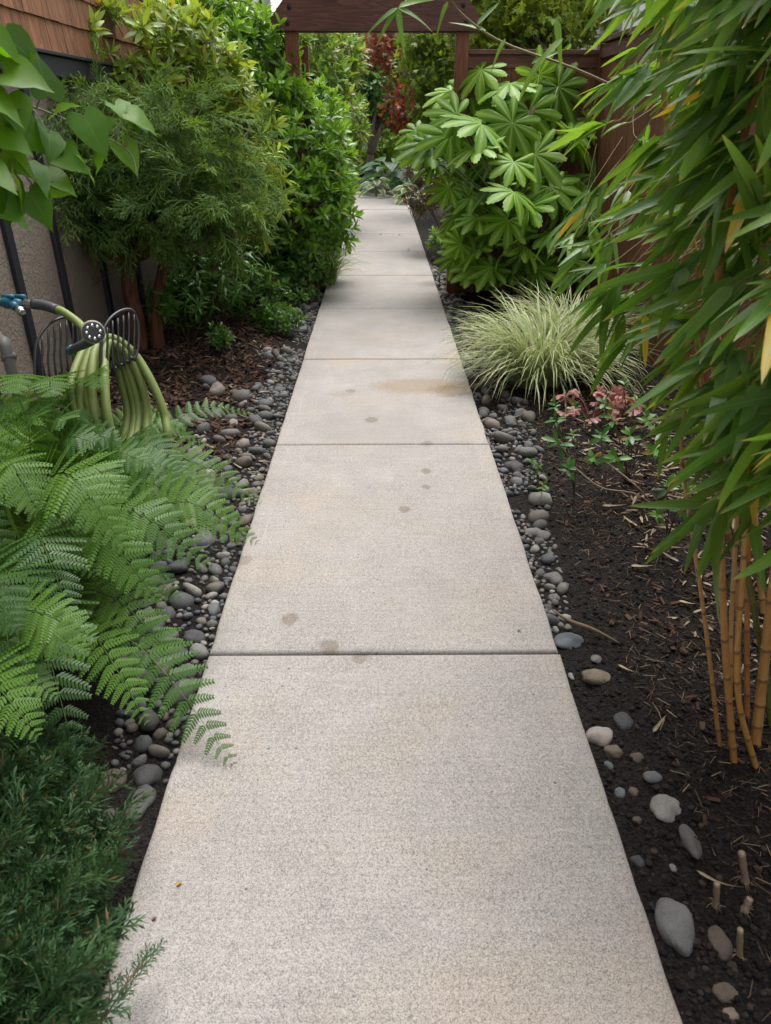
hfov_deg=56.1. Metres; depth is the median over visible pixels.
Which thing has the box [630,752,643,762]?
river stone
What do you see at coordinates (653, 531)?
dry leaf litter
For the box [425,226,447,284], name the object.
shrub
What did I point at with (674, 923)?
river stone
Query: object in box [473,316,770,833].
bark mulch
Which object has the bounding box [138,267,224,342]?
shrub
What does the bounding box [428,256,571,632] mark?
pebble border
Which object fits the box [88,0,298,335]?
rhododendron
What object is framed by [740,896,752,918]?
bamboo stump
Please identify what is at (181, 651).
river stone
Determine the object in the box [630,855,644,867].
river stone
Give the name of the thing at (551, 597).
river stone
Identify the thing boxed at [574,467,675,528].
trailing stem
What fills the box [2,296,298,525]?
bark mulch
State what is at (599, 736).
river stone
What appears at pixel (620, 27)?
house
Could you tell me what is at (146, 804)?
river stone
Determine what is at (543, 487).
shrub
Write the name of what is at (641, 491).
trailing stem
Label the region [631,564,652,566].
dry leaf
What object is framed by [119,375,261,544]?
stone edging
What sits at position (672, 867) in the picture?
river stone
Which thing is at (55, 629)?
lady fern
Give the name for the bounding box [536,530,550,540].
river stone
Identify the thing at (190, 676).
river stone
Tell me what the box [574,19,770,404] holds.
wooden fence
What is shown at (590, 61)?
wooden fence
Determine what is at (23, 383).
lady fern
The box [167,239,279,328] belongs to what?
shrub
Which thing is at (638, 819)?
river stone
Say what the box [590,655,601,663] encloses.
river stone
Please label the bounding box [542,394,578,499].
shrub
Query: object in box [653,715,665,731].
dry leaf
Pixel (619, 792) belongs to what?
river stone
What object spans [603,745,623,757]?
river stone
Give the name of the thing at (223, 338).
shrub
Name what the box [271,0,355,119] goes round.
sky
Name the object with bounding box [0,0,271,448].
house
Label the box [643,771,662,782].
river stone
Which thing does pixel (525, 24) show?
japanese maple
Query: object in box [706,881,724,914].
bamboo stump
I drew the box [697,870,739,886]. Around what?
dry leaf
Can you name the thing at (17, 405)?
lady fern
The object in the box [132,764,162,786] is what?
river stone
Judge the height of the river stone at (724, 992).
0.024 m
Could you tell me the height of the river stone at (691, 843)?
0.028 m
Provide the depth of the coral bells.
3.81 m
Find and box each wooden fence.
[171,46,318,292]
[457,44,603,292]
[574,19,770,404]
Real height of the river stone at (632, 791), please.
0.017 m
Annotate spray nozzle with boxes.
[65,320,104,355]
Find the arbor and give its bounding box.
[271,0,480,293]
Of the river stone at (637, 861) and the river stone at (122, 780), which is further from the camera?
the river stone at (122, 780)
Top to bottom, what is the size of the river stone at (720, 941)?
0.027 m
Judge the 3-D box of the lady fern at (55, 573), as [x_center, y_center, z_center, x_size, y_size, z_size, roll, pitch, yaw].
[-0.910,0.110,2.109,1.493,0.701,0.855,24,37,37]
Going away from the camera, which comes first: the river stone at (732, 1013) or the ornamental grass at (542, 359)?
the river stone at (732, 1013)
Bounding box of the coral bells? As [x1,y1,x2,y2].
[551,385,643,423]
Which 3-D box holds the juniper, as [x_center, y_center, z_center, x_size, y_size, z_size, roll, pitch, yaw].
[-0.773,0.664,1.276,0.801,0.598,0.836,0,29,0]
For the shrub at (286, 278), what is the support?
on the ground at (100, 710)
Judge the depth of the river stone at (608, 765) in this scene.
1.87 m
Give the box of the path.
[94,192,682,1023]
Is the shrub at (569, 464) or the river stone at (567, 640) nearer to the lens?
the river stone at (567, 640)
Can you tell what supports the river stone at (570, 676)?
on the ground at (100, 710)
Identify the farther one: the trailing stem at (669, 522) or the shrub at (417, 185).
the shrub at (417, 185)
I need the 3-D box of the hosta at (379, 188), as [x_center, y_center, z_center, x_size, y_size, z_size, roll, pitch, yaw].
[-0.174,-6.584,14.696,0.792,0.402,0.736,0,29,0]
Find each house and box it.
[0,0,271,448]
[577,0,644,48]
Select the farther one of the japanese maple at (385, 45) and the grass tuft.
the japanese maple at (385, 45)
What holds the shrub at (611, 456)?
on the ground at (100, 710)
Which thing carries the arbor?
on the ground at (100, 710)
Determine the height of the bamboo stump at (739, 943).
0.113 m
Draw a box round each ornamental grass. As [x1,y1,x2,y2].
[427,283,661,421]
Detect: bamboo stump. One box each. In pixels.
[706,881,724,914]
[730,927,745,961]
[731,850,756,891]
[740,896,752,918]
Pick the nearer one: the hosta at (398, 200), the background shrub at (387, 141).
the hosta at (398, 200)
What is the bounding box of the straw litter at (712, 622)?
[525,393,770,1020]
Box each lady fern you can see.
[0,364,261,521]
[0,381,60,561]
[0,398,206,589]
[0,430,258,766]
[0,540,98,739]
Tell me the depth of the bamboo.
1.31 m
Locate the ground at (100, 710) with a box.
[0,136,770,1023]
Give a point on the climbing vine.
(24, 131)
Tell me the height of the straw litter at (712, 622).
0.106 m
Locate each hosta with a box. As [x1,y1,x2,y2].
[356,157,414,195]
[358,177,394,197]
[385,165,424,190]
[390,183,425,204]
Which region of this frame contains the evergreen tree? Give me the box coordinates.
[338,33,401,189]
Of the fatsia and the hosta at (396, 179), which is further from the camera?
the hosta at (396, 179)
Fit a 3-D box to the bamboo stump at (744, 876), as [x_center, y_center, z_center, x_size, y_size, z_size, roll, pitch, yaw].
[0.772,0.774,1.547,0.034,0.116,0.054,-22,35,-34]
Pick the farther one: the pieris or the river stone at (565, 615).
the pieris
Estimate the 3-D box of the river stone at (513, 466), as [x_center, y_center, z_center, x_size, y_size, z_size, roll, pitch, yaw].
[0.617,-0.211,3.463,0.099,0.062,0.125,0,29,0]
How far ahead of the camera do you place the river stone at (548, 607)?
2.49 m
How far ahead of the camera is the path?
1.82 m
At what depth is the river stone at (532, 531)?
2.93 m
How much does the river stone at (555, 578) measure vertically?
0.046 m
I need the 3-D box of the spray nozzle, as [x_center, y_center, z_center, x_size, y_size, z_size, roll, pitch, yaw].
[-1.000,-0.579,2.406,0.185,0.139,0.078,23,36,35]
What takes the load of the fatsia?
on the ground at (100, 710)
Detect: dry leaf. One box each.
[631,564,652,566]
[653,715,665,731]
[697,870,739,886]
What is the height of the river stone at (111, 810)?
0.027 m
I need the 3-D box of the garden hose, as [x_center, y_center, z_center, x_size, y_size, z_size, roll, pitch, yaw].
[-1.003,-0.321,2.764,0.332,0.847,0.562,-12,31,-21]
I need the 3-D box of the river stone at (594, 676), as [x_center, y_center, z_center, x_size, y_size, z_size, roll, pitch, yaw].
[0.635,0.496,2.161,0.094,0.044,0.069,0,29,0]
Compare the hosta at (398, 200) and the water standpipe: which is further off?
the hosta at (398, 200)
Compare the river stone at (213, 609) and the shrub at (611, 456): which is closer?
the river stone at (213, 609)
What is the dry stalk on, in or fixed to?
on the ground at (100, 710)
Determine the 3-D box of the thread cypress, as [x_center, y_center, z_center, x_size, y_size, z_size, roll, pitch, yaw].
[-1.587,-1.966,4.638,2.171,1.988,1.808,0,29,0]
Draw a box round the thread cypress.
[32,25,307,351]
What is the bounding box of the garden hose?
[55,305,171,526]
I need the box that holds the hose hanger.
[33,308,139,511]
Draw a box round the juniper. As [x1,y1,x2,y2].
[0,708,167,1023]
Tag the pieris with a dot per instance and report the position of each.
(325, 56)
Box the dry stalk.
[551,609,620,643]
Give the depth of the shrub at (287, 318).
5.41 m
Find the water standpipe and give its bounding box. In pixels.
[0,294,59,460]
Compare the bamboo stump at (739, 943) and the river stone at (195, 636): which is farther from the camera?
the river stone at (195, 636)
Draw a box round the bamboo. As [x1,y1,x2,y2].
[367,0,770,769]
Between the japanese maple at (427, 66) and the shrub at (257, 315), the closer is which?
the shrub at (257, 315)
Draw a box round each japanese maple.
[348,33,429,199]
[382,33,454,123]
[432,0,620,59]
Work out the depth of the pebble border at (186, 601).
2.70 m
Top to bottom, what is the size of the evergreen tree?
3.451 m
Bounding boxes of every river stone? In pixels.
[96,768,126,792]
[103,808,117,823]
[125,784,156,821]
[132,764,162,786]
[164,648,187,657]
[173,663,196,679]
[183,629,204,643]
[207,602,219,615]
[504,460,524,472]
[525,527,541,534]
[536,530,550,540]
[543,572,562,585]
[543,604,551,610]
[548,593,559,601]
[554,632,583,649]
[558,614,570,621]
[568,673,574,679]
[581,669,610,684]
[586,726,612,745]
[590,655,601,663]
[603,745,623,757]
[604,761,612,770]
[613,712,633,729]
[614,787,624,797]
[628,787,637,796]
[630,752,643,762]
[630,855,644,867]
[632,816,641,824]
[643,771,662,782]
[650,794,681,822]
[655,897,694,956]
[669,863,676,871]
[678,824,701,858]
[708,925,732,960]
[712,982,738,1002]
[722,1007,739,1020]
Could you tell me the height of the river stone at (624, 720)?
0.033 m
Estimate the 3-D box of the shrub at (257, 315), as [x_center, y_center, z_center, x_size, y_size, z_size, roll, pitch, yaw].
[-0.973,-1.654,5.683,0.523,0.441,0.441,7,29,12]
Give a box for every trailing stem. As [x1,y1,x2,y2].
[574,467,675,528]
[606,461,659,517]
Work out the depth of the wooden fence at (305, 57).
6.30 m
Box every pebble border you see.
[111,288,325,784]
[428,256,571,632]
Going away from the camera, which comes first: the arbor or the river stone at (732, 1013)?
the river stone at (732, 1013)
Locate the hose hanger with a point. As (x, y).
(113, 366)
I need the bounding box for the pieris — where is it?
[265,33,373,210]
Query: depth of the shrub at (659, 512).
2.57 m
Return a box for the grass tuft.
[313,246,372,287]
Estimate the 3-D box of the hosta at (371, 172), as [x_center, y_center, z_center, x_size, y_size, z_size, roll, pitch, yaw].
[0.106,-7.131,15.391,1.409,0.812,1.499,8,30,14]
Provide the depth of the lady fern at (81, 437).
2.25 m
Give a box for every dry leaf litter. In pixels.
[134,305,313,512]
[547,378,770,690]
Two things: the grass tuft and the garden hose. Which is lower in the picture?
the garden hose
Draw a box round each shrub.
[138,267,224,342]
[148,0,363,304]
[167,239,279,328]
[204,320,235,351]
[230,271,291,325]
[239,220,334,306]
[259,300,308,334]
[350,117,444,175]
[399,151,448,227]
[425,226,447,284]
[527,458,548,494]
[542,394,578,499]
[568,378,671,479]
[649,473,696,536]
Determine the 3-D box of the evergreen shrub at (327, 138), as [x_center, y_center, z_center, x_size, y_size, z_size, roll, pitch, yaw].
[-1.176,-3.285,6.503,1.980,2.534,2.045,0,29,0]
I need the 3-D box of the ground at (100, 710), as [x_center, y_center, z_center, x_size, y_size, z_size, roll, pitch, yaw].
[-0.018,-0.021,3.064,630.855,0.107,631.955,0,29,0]
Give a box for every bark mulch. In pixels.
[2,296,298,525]
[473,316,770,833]
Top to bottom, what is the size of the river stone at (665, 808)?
0.044 m
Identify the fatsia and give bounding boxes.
[394,43,602,305]
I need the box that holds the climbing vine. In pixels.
[0,23,156,231]

